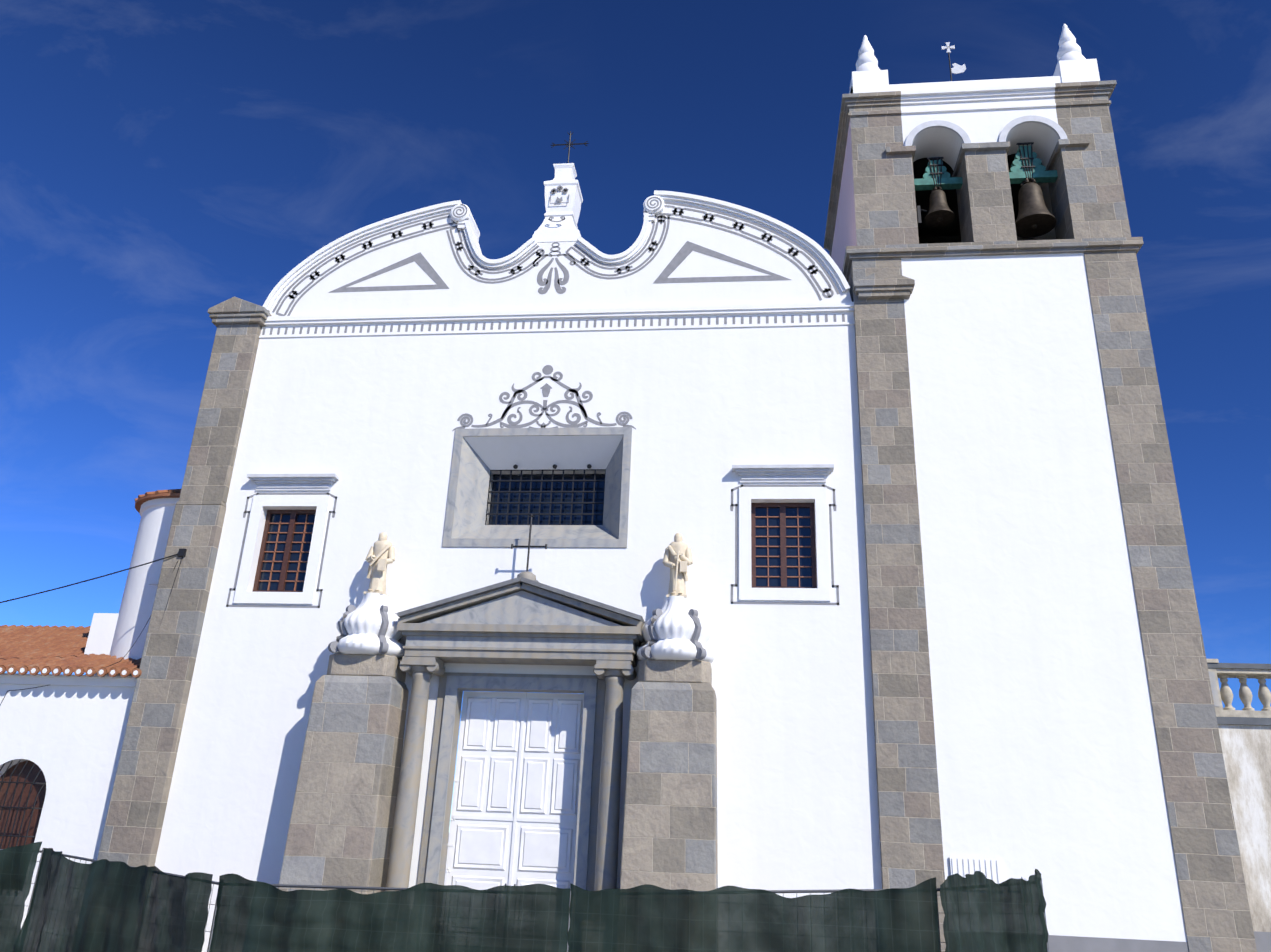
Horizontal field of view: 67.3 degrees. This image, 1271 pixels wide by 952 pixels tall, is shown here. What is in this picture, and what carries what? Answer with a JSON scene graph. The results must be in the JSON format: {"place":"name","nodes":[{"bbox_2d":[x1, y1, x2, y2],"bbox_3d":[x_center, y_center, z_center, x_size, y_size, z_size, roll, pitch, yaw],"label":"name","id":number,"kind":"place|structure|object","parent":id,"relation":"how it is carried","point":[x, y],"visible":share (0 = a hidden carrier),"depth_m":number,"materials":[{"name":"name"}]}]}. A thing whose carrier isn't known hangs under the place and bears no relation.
{"place":"outdoors","nodes":[
{"label":"outdoors","id":0,"kind":"place"},
{"bbox_2d":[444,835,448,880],"bbox_3d":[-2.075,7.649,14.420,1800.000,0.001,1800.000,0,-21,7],"label":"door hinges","id":1,"kind":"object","parent":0,"point":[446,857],"depth_m":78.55,"materials":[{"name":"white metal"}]},
{"bbox_2d":[0,613,141,927],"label":"annex","id":2,"kind":"object","parent":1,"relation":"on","point":[62,738],"visible":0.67,"depth_m":16.74,"materials":[{"name":"white paint"}]},
{"bbox_2d":[106,489,180,675],"bbox_3d":[-9.134,4.336,18.697,2.777,8.684,2.777,0,-21,7],"label":"turret","id":3,"kind":"object","parent":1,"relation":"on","point":[155,509],"visible":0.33,"depth_m":18.49,"materials":[{"name":"white paint"}]},
{"bbox_2d":[278,654,717,893],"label":"stone pedestals","id":4,"kind":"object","parent":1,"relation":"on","point":[340,830],"depth_m":14.71,"materials":[{"name":"grey stone"}]},
{"bbox_2d":[328,593,715,662],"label":"statue gourd bases","id":5,"kind":"object","parent":4,"relation":"on","point":[676,628],"visible":0.94,"depth_m":15.58,"materials":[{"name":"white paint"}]},
{"bbox_2d":[363,532,394,595],"bbox_3d":[-4.456,1.524,16.640,0.534,1.138,0.360,0,-21,7],"label":"statue","id":6,"kind":"object","parent":5,"relation":"on","point":[380,557],"visible":0.96,"depth_m":16.54,"materials":[{"name":"beige stone"}]},
{"bbox_2d":[662,533,692,597],"bbox_3d":[0.708,1.502,16.027,0.515,1.138,0.360,0,-21,7],"label":"statue","id":7,"kind":"object","parent":5,"relation":"on","point":[677,559],"visible":0.92,"depth_m":15.92,"materials":[{"name":"beige stone"}]},
{"bbox_2d":[385,513,644,890],"bbox_3d":[-1.987,4.043,15.288,4.400,7.360,1.660,0,-21,7],"label":"portal","id":8,"kind":"object","parent":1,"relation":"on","point":[536,784],"visible":0.77,"depth_m":15.61,"materials":[{"name":"grey stone"}]},
{"bbox_2d":[155,195,881,951],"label":"facade wall","id":9,"kind":"structure","parent":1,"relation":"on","point":[371,421],"depth_m":17.04,"materials":[{"name":"white paint"}]},
{"bbox_2d":[97,297,271,866],"bbox_3d":[-8.132,2.125,17.378,1.200,11.957,0.800,0,-21,7],"label":"pilaster","id":10,"kind":"object","parent":9,"relation":"attached to","point":[131,835],"visible":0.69,"depth_m":17.05,"materials":[{"name":"stone"}]},
{"bbox_2d":[0,549,186,704],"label":"cable wires","id":11,"kind":"object","parent":10,"relation":"attached to","point":[182,553],"visible":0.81,"depth_m":17.18,"materials":[{"name":"black metal"}]},
{"bbox_2d":[226,474,338,607],"bbox_3d":[-6.405,1.191,17.449,1.790,2.475,0.430,0,-21,7],"label":"window","id":12,"kind":"structure","parent":9,"relation":"attached to","point":[289,558],"depth_m":17.54,"materials":[{"name":"white paint"}]},
{"bbox_2d":[442,427,631,547],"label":"window","id":13,"kind":"structure","parent":9,"relation":"attached to","point":[568,487],"depth_m":17.69,"materials":[{"name":"grey stone"}]},
{"bbox_2d":[262,197,844,430],"bbox_3d":[-1.780,-3.211,18.489,11.438,5.029,0.120,0,-21,7],"label":"facade painted ornament","id":14,"kind":"object","parent":9,"relation":"attached to","point":[677,260],"visible":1,"depth_m":18.74,"materials":[{"name":"grey paint"}]},
{"bbox_2d":[259,190,854,337],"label":"facade gable mouldings","id":15,"kind":"object","parent":9,"relation":"attached to","point":[469,227],"visible":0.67,"depth_m":18.75,"materials":[{"name":"white paint"}]},
{"bbox_2d":[532,131,588,242],"bbox_3d":[-1.502,-5.988,19.899,0.980,3.010,0.730,0,-21,7],"label":"gable finial cross","id":16,"kind":"object","parent":9,"relation":"on","point":[563,198],"visible":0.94,"depth_m":19.49,"materials":[{"name":"white paint"}]},
{"bbox_2d":[730,464,838,604],"bbox_3d":[2.547,1.018,16.439,1.830,2.445,0.430,0,-21,7],"label":"window","id":17,"kind":"structure","parent":9,"relation":"attached to","point":[779,548],"depth_m":16.53,"materials":[{"name":"white paint"}]},
{"bbox_2d":[0,848,1048,951],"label":"fence panels","id":18,"kind":"object","parent":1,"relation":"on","point":[400,889],"visible":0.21,"depth_m":9.21,"materials":[{"name":"grey metal"}]},
{"bbox_2d":[0,842,41,951],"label":"fence net","id":19,"kind":"object","parent":18,"relation":"attached to","point":[17,865],"visible":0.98,"depth_m":11.12,"materials":[{"name":"green fabric"}]},
{"bbox_2d":[14,848,212,951],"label":"fence net","id":20,"kind":"object","parent":18,"relation":"attached to","point":[103,905],"visible":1,"depth_m":10.14,"materials":[{"name":"green fabric"}]},
{"bbox_2d":[209,873,569,951],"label":"fence net","id":21,"kind":"object","parent":18,"relation":"attached to","point":[253,916],"visible":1,"depth_m":8.98,"materials":[{"name":"green fabric"}]},
{"bbox_2d":[568,877,939,951],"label":"fence net","id":22,"kind":"object","parent":18,"relation":"attached to","point":[647,918],"visible":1,"depth_m":8.66,"materials":[{"name":"green fabric"}]},
{"bbox_2d":[940,869,1048,951],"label":"fence net","id":23,"kind":"object","parent":18,"relation":"attached to","point":[982,913],"visible":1,"depth_m":8.77,"materials":[{"name":"green fabric"}]},
{"bbox_2d":[842,237,1256,951],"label":"bell tower","id":24,"kind":"structure","parent":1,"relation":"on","point":[1042,691],"depth_m":15.44,"materials":[{"name":"white paint"}]},
{"bbox_2d":[824,80,1130,271],"bbox_3d":[7.008,-5.105,20.773,5.250,3.590,5.280,0,-21,7],"label":"belfry","id":25,"kind":"object","parent":24,"relation":"on","point":[888,143],"visible":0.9,"depth_m":18.72,"materials":[{"name":"grey stone"}]},
{"bbox_2d":[849,24,1099,93],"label":"tower parapet pinnacles","id":26,"kind":"object","parent":25,"relation":"on","point":[1074,64],"visible":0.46,"depth_m":19.38,"materials":[{"name":"white paint"}]},
{"bbox_2d":[941,42,965,80],"bbox_3d":[7.458,-9.005,22.153,0.510,2.730,0.034,0,-21,7],"label":"weather vane","id":27,"kind":"object","parent":26,"relation":"on","point":[956,69],"visible":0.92,"depth_m":22.36,"materials":[{"name":"white metal"}]},
{"bbox_2d":[914,142,1057,225],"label":"bell yokes","id":28,"kind":"object","parent":25,"relation":"attached to","point":[1026,162],"visible":0.94,"depth_m":18.86,"materials":[{"name":"green paint"}]},
{"bbox_2d":[925,178,1056,237],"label":"bells","id":29,"kind":"object","parent":28,"relation":"hanging from","point":[1036,218],"visible":0.98,"depth_m":18.47,"materials":[{"name":"metal"}]},
{"bbox_2d":[1206,659,1270,951],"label":"balustrade wall","id":30,"kind":"structure","parent":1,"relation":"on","point":[1245,735],"depth_m":14.53,"materials":[{"name":"paint"}]},
{"bbox_2d":[0,0,1270,830],"label":"sky","id":31,"kind":"structure","parent":0,"point":[163,163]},
{"bbox_2d":[950,856,1026,883],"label":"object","id":32,"kind":"object","parent":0,"point":[990,868],"visible":0.46,"depth_m":14.12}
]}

